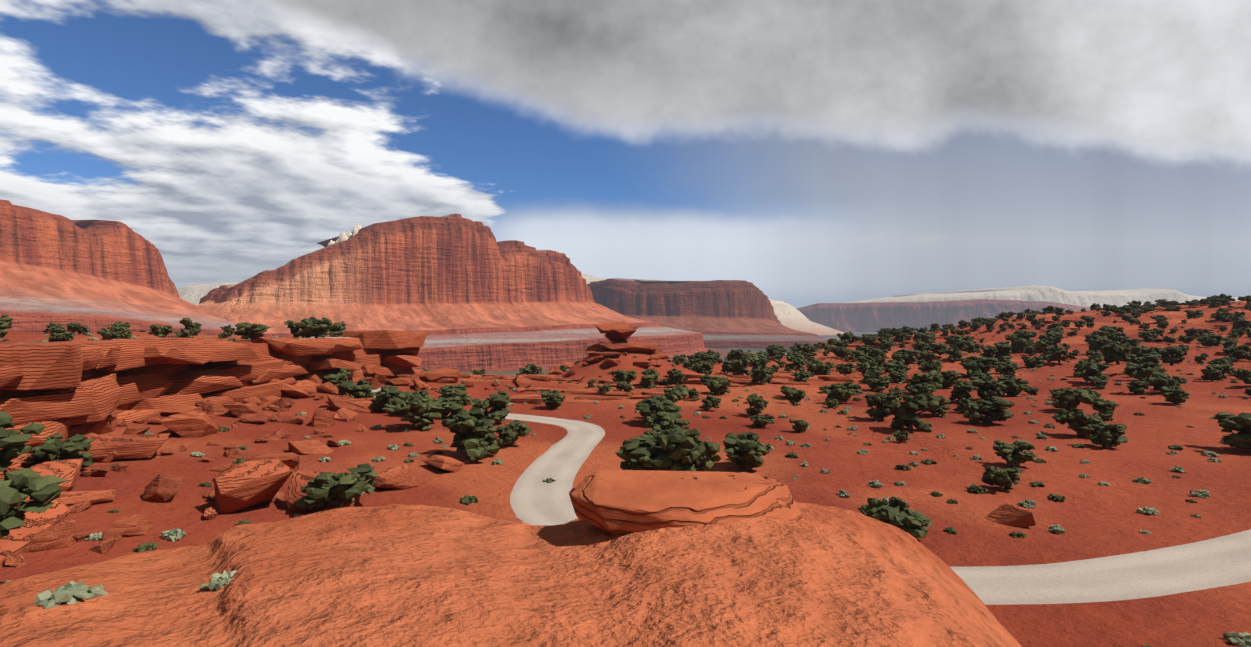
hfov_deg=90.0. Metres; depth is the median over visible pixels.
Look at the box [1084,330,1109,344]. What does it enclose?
juniper
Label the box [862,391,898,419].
juniper
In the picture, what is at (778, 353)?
juniper
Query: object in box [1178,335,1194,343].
juniper
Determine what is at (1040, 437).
sage
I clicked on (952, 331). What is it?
juniper
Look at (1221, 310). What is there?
juniper
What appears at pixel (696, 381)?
outcrop slab
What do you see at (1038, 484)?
sage
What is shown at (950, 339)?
juniper
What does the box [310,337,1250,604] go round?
gravel road
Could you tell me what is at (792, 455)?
sage
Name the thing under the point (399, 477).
boulder
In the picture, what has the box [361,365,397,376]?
ledge slab
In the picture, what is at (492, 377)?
outcrop slab
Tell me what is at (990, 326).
juniper
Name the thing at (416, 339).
ledge slab
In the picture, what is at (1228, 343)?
juniper
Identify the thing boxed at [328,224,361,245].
navajo spires
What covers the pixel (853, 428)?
sage
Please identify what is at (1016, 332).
juniper
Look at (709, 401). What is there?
juniper
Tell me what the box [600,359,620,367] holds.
mound rock
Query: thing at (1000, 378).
juniper
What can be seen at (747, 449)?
roadside juniper
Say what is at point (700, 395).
outcrop slab
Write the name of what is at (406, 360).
ledge slab
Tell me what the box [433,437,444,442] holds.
sage
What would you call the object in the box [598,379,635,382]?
outcrop slab
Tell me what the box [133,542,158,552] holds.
sage
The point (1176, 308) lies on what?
juniper
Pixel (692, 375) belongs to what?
outcrop slab
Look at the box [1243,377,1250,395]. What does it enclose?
juniper
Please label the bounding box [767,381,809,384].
outcrop slab
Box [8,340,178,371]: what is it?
ledge slab
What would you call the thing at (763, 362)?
juniper
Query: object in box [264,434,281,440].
talus rock
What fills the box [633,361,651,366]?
outcrop slab
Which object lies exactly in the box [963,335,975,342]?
juniper
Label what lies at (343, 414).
talus rock
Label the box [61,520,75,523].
talus rock
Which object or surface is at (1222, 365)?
juniper
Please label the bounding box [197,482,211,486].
sage
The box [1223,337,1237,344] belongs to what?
juniper
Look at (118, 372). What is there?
ledge slab
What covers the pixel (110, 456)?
talus rock
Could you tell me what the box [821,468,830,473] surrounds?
sage
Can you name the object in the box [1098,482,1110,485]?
sage
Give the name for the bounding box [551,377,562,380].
outcrop slab
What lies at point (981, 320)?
juniper
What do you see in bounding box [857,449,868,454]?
sage
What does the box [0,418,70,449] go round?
rock
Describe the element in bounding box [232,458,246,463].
sage
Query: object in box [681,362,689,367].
juniper
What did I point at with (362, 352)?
ledge slab
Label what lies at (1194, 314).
juniper
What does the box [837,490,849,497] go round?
sage
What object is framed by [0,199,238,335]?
mesa
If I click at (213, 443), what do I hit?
talus rock
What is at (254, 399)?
talus rock
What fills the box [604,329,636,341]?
knob
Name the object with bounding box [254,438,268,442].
talus rock
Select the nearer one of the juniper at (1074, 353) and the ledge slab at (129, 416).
the ledge slab at (129, 416)
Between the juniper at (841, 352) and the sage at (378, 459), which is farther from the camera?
the juniper at (841, 352)
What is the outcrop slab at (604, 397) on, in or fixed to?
on the ground
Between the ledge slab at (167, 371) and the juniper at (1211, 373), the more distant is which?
the juniper at (1211, 373)
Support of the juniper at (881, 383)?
on the ground
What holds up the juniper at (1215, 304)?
on the ground
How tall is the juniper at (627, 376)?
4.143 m
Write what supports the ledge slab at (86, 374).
on the ground
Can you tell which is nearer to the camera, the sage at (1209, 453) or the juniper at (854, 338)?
the sage at (1209, 453)
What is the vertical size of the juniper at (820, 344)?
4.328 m
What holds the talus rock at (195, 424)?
on the ground
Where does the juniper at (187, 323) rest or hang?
on the ground
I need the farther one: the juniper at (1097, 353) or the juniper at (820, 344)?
the juniper at (820, 344)
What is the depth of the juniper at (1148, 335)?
179.02 m
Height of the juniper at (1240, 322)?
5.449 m
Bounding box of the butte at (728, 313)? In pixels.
[587,278,838,348]
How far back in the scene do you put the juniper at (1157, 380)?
89.65 m
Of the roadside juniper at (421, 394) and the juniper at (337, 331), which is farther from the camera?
the juniper at (337, 331)
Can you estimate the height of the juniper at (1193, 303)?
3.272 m
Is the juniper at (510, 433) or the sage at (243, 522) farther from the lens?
the juniper at (510, 433)
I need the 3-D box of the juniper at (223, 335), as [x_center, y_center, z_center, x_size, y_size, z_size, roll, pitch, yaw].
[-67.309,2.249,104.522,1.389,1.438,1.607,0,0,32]
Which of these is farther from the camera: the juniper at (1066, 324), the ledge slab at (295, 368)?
the juniper at (1066, 324)
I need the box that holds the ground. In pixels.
[0,301,1250,646]
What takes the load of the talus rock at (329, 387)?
on the ground
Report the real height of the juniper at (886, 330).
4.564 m
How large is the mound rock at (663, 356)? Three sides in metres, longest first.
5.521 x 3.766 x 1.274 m
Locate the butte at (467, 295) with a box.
[196,214,757,371]
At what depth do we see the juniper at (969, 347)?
162.77 m
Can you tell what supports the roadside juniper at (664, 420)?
on the ground
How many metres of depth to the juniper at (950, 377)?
100.73 m
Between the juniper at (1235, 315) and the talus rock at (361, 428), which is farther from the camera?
the juniper at (1235, 315)
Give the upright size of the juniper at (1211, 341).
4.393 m
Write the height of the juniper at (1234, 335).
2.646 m
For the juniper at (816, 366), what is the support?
on the ground
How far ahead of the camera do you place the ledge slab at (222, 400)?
64.75 m
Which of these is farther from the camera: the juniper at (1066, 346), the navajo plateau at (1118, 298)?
the navajo plateau at (1118, 298)
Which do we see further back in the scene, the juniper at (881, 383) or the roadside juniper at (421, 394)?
the juniper at (881, 383)
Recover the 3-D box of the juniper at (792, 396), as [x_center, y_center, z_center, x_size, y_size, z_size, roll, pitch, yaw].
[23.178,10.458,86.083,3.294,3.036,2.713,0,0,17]
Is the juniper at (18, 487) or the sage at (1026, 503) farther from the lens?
the sage at (1026, 503)
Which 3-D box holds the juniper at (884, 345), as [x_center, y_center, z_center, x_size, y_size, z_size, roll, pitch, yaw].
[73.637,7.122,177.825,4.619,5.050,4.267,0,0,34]
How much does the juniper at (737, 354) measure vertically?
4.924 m
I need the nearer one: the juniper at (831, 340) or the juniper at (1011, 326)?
the juniper at (831, 340)
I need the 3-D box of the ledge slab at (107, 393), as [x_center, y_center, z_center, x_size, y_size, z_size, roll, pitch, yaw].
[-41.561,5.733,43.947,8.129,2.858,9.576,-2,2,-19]
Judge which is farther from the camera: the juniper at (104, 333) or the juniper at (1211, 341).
the juniper at (1211, 341)
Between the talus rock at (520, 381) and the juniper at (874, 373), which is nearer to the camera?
the talus rock at (520, 381)
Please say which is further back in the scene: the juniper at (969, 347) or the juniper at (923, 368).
the juniper at (969, 347)
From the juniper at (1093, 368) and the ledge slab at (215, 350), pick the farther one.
the juniper at (1093, 368)
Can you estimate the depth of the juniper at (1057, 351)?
130.77 m
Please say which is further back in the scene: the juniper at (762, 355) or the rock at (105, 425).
the juniper at (762, 355)
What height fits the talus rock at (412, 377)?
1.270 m
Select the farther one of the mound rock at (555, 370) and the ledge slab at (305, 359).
the mound rock at (555, 370)
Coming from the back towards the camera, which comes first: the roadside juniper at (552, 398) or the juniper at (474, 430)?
the roadside juniper at (552, 398)
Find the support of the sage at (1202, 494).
on the ground
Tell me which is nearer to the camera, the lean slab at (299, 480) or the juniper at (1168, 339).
the lean slab at (299, 480)
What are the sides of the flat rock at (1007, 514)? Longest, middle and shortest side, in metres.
2.569 x 2.000 x 1.103 m
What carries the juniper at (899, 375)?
on the ground
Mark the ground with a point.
(430, 561)
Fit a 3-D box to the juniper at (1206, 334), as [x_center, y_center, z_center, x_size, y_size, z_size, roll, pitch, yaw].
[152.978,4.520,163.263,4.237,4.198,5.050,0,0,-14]
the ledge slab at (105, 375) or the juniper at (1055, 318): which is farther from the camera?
the juniper at (1055, 318)
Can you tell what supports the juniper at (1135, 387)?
on the ground
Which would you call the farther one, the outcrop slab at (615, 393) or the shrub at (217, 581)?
the outcrop slab at (615, 393)
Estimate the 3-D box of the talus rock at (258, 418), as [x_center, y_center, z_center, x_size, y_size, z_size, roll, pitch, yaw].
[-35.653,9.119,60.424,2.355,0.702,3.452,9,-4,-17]
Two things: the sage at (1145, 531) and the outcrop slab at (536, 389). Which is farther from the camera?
the outcrop slab at (536, 389)
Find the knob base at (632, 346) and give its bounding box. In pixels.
[599,340,659,353]
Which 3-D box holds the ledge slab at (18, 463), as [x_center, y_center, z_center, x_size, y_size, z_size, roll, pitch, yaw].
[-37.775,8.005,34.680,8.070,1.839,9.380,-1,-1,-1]
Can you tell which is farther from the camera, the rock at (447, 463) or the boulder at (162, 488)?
the rock at (447, 463)
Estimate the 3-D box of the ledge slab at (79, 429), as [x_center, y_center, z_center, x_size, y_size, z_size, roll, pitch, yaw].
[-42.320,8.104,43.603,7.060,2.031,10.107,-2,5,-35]
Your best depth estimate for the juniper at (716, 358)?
156.58 m
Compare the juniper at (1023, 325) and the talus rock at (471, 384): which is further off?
the juniper at (1023, 325)
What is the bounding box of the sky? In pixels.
[0,0,1250,308]
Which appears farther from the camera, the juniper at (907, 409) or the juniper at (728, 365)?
the juniper at (728, 365)
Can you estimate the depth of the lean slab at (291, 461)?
39.67 m
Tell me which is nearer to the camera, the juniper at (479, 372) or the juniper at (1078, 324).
the juniper at (479, 372)
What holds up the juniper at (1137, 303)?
on the ground
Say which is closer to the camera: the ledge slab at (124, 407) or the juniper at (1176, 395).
the ledge slab at (124, 407)
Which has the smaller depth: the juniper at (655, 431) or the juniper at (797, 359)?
the juniper at (655, 431)
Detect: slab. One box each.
[0,344,83,389]
[0,365,23,387]
[0,390,40,396]
[0,390,92,425]
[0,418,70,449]
[0,458,27,479]
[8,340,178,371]
[16,438,68,458]
[28,489,117,505]
[41,387,73,393]
[67,424,84,437]
[69,378,122,424]
[80,346,120,368]
[81,348,102,370]
[81,369,96,379]
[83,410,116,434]
[88,373,116,380]
[97,370,122,374]
[111,337,259,361]
[115,403,129,411]
[116,372,172,405]
[117,409,161,423]
[121,364,189,378]
[129,393,203,415]
[144,346,212,363]
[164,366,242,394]
[201,395,235,404]
[206,347,263,365]
[207,381,285,401]
[210,380,251,392]
[215,360,284,380]
[230,453,299,469]
[245,353,292,364]
[247,377,296,385]
[248,361,307,382]
[252,337,333,355]
[265,388,304,400]
[278,353,312,363]
[285,470,359,510]
[292,378,319,392]
[300,338,363,351]
[301,370,356,380]
[305,358,363,370]
[309,350,360,362]
[309,380,356,383]
[342,330,414,349]
[350,375,387,382]
[351,348,375,355]
[355,354,381,370]
[356,370,369,376]
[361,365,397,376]
[376,350,390,362]
[382,355,421,366]
[382,363,412,372]
[387,347,419,355]
[395,369,423,379]
[407,332,426,346]
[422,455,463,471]
[459,373,470,377]
[467,397,489,403]
[474,376,498,378]
[482,374,505,376]
[493,375,515,379]
[508,398,542,402]
[512,394,541,397]
[520,374,556,377]
[525,376,551,380]
[525,387,564,391]
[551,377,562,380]
[560,399,600,403]
[563,388,603,394]
[569,470,804,532]
[577,396,623,399]
[588,352,620,355]
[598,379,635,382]
[605,391,633,395]
[628,395,651,398]
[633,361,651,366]
[641,391,664,395]
[680,394,715,399]
[682,372,704,377]
[683,379,702,384]
[698,392,719,395]
[710,374,729,377]
[728,379,762,384]
[728,382,739,386]
[730,375,751,377]
[747,377,787,380]
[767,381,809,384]
[773,373,791,378]
[789,376,824,380]
[818,375,851,381]
[846,344,863,346]
[851,378,864,382]
[901,341,916,343]
[1042,321,1062,323]
[1214,351,1249,355]
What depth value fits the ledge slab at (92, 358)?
45.38 m
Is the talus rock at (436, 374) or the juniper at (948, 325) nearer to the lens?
the talus rock at (436, 374)
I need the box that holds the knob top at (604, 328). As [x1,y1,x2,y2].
[595,321,632,333]
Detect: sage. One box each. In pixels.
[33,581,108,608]
[84,532,102,540]
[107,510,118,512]
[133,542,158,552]
[161,529,185,541]
[190,452,204,456]
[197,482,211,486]
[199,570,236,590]
[219,427,229,431]
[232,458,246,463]
[235,520,251,525]
[237,446,246,449]
[319,457,330,462]
[337,440,350,445]
[371,424,381,429]
[371,457,385,461]
[387,444,398,450]
[403,443,413,446]
[404,458,413,462]
[408,452,418,456]
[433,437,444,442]
[456,448,466,452]
[459,495,478,504]
[491,458,503,464]
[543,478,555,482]
[778,414,787,417]
[784,452,798,457]
[786,440,795,445]
[800,443,810,446]
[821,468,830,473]
[837,410,847,414]
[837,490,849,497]
[847,426,857,430]
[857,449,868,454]
[868,480,882,487]
[882,497,889,505]
[894,464,910,470]
[894,481,906,485]
[909,462,918,465]
[921,459,936,464]
[930,491,942,496]
[936,434,945,437]
[943,527,957,533]
[947,499,957,503]
[965,484,987,493]
[967,429,978,432]
[969,455,982,459]
[1009,531,1026,537]
[1017,499,1036,508]
[1030,481,1044,486]
[1036,435,1046,438]
[1036,458,1046,462]
[1037,431,1047,435]
[1044,424,1054,427]
[1046,446,1057,451]
[1046,524,1066,533]
[1047,493,1065,501]
[1072,443,1084,447]
[1078,473,1089,477]
[1080,460,1089,463]
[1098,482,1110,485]
[1132,477,1151,483]
[1136,506,1159,514]
[1139,530,1151,533]
[1166,451,1177,454]
[1168,445,1182,449]
[1170,466,1185,472]
[1185,499,1196,502]
[1190,490,1209,498]
[1200,451,1218,456]
[1207,457,1221,462]
[1223,632,1250,646]
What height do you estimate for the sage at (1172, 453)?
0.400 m
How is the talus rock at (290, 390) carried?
on the ground
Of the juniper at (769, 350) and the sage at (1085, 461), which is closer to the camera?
the sage at (1085, 461)
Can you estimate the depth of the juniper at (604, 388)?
96.80 m
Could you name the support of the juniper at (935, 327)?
on the ground
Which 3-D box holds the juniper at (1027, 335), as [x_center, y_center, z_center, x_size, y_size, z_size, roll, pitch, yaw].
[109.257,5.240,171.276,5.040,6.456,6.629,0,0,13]
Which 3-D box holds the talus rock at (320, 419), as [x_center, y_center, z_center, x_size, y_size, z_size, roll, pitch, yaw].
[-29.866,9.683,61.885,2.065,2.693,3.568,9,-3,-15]
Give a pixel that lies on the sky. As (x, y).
(804, 152)
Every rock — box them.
[0,497,68,560]
[4,553,25,566]
[6,467,25,471]
[22,522,78,552]
[30,458,82,491]
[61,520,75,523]
[69,500,91,512]
[72,533,89,541]
[79,433,169,459]
[81,468,93,476]
[85,432,101,438]
[87,466,111,476]
[88,537,114,553]
[90,441,116,462]
[100,532,122,540]
[105,513,152,536]
[107,414,116,421]
[112,462,129,471]
[116,419,127,426]
[122,427,150,434]
[132,420,144,422]
[147,418,161,423]
[159,410,218,437]
[159,450,174,455]
[161,403,202,414]
[176,445,188,451]
[196,400,232,414]
[201,456,213,461]
[202,489,212,498]
[204,507,217,519]
[206,440,223,445]
[209,490,214,500]
[211,462,233,471]
[223,403,262,417]
[223,447,236,449]
[223,449,243,457]
[227,424,239,427]
[240,413,272,422]
[242,396,262,405]
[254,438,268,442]
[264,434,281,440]
[265,491,285,502]
[266,405,278,410]
[267,378,309,397]
[269,398,295,407]
[270,429,289,437]
[271,418,280,421]
[272,412,279,418]
[280,408,289,411]
[282,414,307,423]
[288,440,332,454]
[310,409,334,427]
[314,429,325,433]
[316,382,337,394]
[326,397,375,411]
[327,395,379,412]
[327,440,339,446]
[332,407,358,421]
[356,424,367,431]
[361,377,380,389]
[372,372,387,383]
[387,377,411,384]
[396,374,415,381]
[413,379,429,389]
[419,374,428,380]
[424,367,459,382]
[437,378,454,382]
[461,381,473,386]
[512,375,531,387]
[516,387,524,392]
[548,364,562,374]
[562,362,574,367]
[562,370,575,376]
[572,375,584,380]
[584,356,603,362]
[585,343,608,352]
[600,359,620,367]
[612,367,625,374]
[647,350,661,354]
[650,354,658,359]
[652,361,661,365]
[658,353,669,359]
[985,503,1035,527]
[1103,372,1116,376]
[1110,390,1123,394]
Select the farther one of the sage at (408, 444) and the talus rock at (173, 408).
the talus rock at (173, 408)
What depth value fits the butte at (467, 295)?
1315.63 m
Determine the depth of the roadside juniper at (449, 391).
80.11 m
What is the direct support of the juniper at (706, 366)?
on the ground
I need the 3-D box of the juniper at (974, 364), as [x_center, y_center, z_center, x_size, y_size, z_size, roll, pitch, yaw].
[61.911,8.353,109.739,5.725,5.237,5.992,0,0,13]
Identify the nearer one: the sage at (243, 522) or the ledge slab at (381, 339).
the sage at (243, 522)
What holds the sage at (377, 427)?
on the ground
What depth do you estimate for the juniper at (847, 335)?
218.65 m
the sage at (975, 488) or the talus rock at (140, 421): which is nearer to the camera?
the sage at (975, 488)
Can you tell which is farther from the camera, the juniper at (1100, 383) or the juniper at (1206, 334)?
the juniper at (1206, 334)
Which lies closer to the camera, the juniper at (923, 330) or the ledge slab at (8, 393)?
the ledge slab at (8, 393)
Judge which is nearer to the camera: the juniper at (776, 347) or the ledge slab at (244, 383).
the ledge slab at (244, 383)
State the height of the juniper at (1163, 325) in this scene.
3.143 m
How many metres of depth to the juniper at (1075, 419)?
58.32 m
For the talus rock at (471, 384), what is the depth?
96.14 m
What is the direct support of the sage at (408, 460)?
on the ground
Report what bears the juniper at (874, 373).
on the ground
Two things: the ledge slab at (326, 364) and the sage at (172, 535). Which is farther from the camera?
the ledge slab at (326, 364)
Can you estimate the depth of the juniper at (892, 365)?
113.72 m
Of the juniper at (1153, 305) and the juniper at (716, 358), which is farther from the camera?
the juniper at (1153, 305)
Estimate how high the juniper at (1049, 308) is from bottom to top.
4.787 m
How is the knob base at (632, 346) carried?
on the ground
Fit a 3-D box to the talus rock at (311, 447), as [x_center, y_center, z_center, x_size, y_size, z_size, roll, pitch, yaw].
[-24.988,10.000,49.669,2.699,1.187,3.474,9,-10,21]
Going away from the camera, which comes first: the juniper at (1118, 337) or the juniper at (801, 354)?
the juniper at (801, 354)
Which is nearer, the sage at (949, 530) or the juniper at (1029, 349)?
the sage at (949, 530)
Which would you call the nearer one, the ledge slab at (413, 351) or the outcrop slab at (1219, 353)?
the ledge slab at (413, 351)
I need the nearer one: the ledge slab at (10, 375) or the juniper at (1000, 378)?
the ledge slab at (10, 375)
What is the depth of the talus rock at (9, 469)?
34.12 m
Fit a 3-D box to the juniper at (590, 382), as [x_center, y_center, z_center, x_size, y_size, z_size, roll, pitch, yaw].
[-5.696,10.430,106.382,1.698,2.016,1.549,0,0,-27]
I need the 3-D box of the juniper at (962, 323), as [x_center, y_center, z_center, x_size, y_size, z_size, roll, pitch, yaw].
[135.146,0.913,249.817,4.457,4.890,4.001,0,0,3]
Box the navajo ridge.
[177,273,843,334]
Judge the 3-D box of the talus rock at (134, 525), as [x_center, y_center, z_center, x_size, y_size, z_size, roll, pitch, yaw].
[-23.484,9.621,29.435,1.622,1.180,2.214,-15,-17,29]
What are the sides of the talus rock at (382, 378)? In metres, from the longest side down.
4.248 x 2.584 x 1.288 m
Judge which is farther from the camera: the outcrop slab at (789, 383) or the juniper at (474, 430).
the outcrop slab at (789, 383)
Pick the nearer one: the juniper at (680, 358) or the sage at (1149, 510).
the sage at (1149, 510)
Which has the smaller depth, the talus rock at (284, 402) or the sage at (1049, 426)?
the sage at (1049, 426)
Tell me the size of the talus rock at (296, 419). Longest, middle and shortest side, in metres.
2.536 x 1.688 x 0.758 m
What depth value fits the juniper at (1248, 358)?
114.71 m
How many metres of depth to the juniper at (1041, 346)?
147.72 m
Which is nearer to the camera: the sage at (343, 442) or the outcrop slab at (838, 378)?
the sage at (343, 442)
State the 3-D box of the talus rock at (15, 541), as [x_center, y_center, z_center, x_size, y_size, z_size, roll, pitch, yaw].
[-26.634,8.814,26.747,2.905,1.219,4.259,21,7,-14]
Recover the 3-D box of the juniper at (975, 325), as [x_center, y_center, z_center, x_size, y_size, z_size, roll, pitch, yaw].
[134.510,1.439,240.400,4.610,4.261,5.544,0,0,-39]
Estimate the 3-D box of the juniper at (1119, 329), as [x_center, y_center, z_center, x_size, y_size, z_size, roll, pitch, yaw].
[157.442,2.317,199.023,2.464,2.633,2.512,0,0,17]
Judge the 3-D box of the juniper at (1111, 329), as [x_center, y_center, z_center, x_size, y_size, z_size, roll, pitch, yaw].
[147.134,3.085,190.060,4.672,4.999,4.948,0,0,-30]
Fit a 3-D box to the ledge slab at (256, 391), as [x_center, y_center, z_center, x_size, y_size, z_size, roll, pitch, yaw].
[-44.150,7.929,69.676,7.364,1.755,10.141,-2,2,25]
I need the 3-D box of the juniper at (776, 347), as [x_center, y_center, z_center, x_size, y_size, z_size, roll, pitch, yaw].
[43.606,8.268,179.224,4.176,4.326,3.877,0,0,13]
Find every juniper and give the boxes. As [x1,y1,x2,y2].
[0,314,12,337]
[0,411,67,537]
[23,433,93,467]
[42,323,60,332]
[48,333,75,341]
[50,326,67,334]
[67,322,89,333]
[97,325,131,339]
[107,323,128,334]
[110,321,132,333]
[110,330,126,338]
[148,324,172,336]
[174,328,193,337]
[179,318,201,335]
[218,333,228,338]
[220,325,235,337]
[234,322,270,340]
[284,317,315,337]
[294,463,377,508]
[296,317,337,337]
[323,368,351,389]
[328,321,345,336]
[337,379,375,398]
[371,385,404,410]
[381,395,444,430]
[398,390,436,402]
[433,396,466,418]
[438,384,471,404]
[441,407,499,459]
[469,390,510,421]
[473,369,485,374]
[496,420,532,445]
[516,363,534,374]
[530,364,541,373]
[541,390,565,408]
[559,365,567,371]
[587,379,596,387]
[596,383,610,393]
[613,370,636,384]
[615,436,678,470]
[616,381,633,391]
[634,398,672,424]
[639,369,659,388]
[639,425,680,437]
[645,411,689,430]
[646,398,682,417]
[651,387,687,418]
[655,428,720,470]
[660,378,668,384]
[667,368,688,384]
[673,354,686,363]
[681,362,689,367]
[686,355,694,361]
[687,388,699,400]
[689,357,703,366]
[692,360,713,374]
[694,351,716,363]
[699,374,730,393]
[699,395,720,410]
[707,351,722,362]
[721,360,727,372]
[723,432,771,469]
[724,360,733,373]
[728,349,749,359]
[730,355,757,374]
[746,396,768,414]
[749,414,774,427]
[750,357,770,369]
[752,365,771,382]
[755,354,766,358]
[766,344,780,356]
[770,365,778,372]
[771,345,784,354]
[772,348,787,358]
[773,359,785,367]
[780,385,796,395]
[782,388,805,402]
[784,353,805,371]
[786,351,807,362]
[789,419,808,431]
[790,343,809,351]
[790,371,810,381]
[798,345,817,357]
[806,358,834,374]
[806,360,815,374]
[813,342,826,347]
[818,382,863,403]
[823,349,829,355]
[825,399,838,407]
[827,338,836,345]
[827,346,852,357]
[832,339,848,347]
[835,363,855,375]
[836,331,852,342]
[844,350,857,361]
[849,335,858,343]
[852,345,882,362]
[856,361,880,373]
[857,496,934,538]
[862,356,873,362]
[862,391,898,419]
[863,336,878,346]
[863,370,883,383]
[867,375,889,390]
[872,357,885,370]
[877,336,895,345]
[877,340,892,350]
[880,328,890,334]
[880,349,887,358]
[882,333,892,338]
[883,361,910,376]
[886,394,940,431]
[888,387,902,399]
[889,369,906,382]
[891,330,906,343]
[891,349,920,365]
[892,430,910,441]
[902,326,915,335]
[905,371,942,392]
[906,383,937,396]
[913,332,930,341]
[914,341,927,350]
[914,350,936,361]
[915,327,927,333]
[915,393,950,417]
[917,359,926,365]
[918,360,941,372]
[921,343,947,354]
[925,363,940,372]
[930,323,939,331]
[930,370,961,387]
[939,328,948,336]
[942,323,953,328]
[944,335,962,343]
[944,347,962,361]
[949,380,976,400]
[950,328,957,334]
[951,339,967,350]
[953,398,974,413]
[956,330,965,335]
[958,320,967,327]
[960,356,998,376]
[962,341,977,352]
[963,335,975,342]
[963,396,1014,424]
[967,322,983,329]
[969,372,994,386]
[971,379,1007,398]
[972,344,983,352]
[978,317,987,323]
[980,341,1011,361]
[981,466,1021,489]
[985,322,994,330]
[989,361,1018,373]
[993,440,1036,466]
[997,363,1017,374]
[997,375,1017,384]
[998,312,1007,317]
[1001,378,1030,395]
[1005,334,1026,351]
[1006,323,1015,329]
[1011,330,1030,345]
[1015,312,1025,320]
[1017,322,1027,329]
[1017,331,1036,346]
[1021,356,1044,367]
[1022,387,1038,394]
[1024,313,1036,320]
[1024,342,1036,355]
[1030,319,1041,324]
[1032,340,1051,359]
[1038,331,1063,344]
[1040,339,1052,345]
[1046,306,1054,313]
[1046,323,1058,329]
[1048,345,1072,363]
[1049,328,1063,334]
[1049,387,1072,398]
[1051,388,1088,408]
[1051,408,1102,438]
[1052,307,1064,315]
[1052,315,1060,320]
[1060,321,1070,327]
[1061,343,1069,349]
[1066,331,1077,336]
[1068,349,1079,358]
[1072,321,1085,328]
[1073,360,1087,376]
[1075,360,1109,383]
[1078,392,1118,420]
[1080,315,1094,322]
[1081,422,1127,447]
[1083,356,1103,362]
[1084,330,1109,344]
[1085,350,1101,357]
[1086,322,1093,327]
[1088,335,1111,351]
[1088,376,1107,388]
[1090,303,1100,309]
[1099,326,1116,338]
[1100,311,1110,315]
[1100,341,1136,364]
[1103,304,1116,310]
[1107,332,1128,341]
[1109,306,1119,312]
[1115,308,1124,314]
[1115,327,1123,332]
[1119,306,1132,312]
[1119,338,1139,352]
[1121,314,1133,321]
[1124,362,1156,380]
[1125,352,1161,366]
[1127,381,1149,393]
[1128,303,1138,309]
[1129,318,1141,324]
[1130,300,1141,307]
[1130,310,1143,318]
[1133,345,1159,357]
[1138,331,1159,340]
[1140,304,1157,311]
[1140,306,1152,312]
[1140,372,1186,390]
[1141,322,1149,328]
[1150,316,1164,323]
[1151,328,1163,335]
[1152,344,1187,364]
[1152,367,1170,377]
[1157,322,1168,328]
[1158,299,1171,307]
[1160,386,1189,404]
[1162,336,1176,342]
[1167,305,1180,310]
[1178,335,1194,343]
[1184,310,1202,318]
[1184,327,1199,337]
[1187,301,1197,306]
[1194,353,1208,363]
[1195,335,1224,346]
[1196,329,1209,333]
[1197,298,1209,303]
[1199,333,1222,340]
[1201,367,1226,381]
[1204,358,1233,379]
[1208,298,1217,301]
[1208,301,1221,306]
[1208,412,1250,449]
[1211,311,1226,320]
[1217,298,1231,304]
[1217,308,1229,314]
[1219,294,1232,301]
[1219,314,1231,322]
[1220,356,1236,362]
[1222,345,1249,360]
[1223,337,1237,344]
[1223,339,1236,347]
[1226,313,1243,320]
[1227,332,1238,338]
[1230,327,1250,336]
[1230,368,1249,379]
[1231,317,1250,329]
[1238,296,1245,300]
[1240,369,1250,383]
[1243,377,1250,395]
[1244,348,1250,360]
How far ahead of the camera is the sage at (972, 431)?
61.83 m
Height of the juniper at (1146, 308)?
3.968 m
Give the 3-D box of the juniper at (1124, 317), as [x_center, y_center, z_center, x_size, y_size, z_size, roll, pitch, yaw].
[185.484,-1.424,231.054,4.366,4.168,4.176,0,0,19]
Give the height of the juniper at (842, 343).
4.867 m
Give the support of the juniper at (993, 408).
on the ground
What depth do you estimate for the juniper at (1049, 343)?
162.37 m
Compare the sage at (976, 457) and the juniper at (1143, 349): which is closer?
the sage at (976, 457)
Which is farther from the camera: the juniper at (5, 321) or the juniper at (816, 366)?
the juniper at (816, 366)
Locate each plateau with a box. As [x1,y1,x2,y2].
[797,299,1090,331]
[841,285,1238,307]
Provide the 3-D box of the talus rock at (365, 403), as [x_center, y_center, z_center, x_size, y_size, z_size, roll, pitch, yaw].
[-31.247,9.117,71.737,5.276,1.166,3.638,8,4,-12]
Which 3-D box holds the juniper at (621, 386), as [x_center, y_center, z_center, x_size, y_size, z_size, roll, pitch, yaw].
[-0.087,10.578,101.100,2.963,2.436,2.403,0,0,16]
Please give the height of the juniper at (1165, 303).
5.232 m
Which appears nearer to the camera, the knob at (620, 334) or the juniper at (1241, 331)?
the knob at (620, 334)
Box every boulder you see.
[142,474,182,502]
[214,459,292,512]
[372,465,418,488]
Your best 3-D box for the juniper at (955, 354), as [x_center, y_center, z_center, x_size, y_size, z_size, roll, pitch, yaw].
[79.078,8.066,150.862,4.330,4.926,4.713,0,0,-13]
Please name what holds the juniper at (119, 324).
on the ground
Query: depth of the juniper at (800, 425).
63.62 m
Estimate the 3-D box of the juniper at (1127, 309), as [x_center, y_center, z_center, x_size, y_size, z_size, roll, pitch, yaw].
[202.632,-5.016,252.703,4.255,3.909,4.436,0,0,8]
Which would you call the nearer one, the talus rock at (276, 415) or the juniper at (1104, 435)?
the juniper at (1104, 435)
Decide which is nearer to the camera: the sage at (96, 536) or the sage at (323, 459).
the sage at (96, 536)
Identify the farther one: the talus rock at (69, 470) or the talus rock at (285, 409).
the talus rock at (285, 409)
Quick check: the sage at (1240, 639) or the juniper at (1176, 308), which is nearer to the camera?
the sage at (1240, 639)

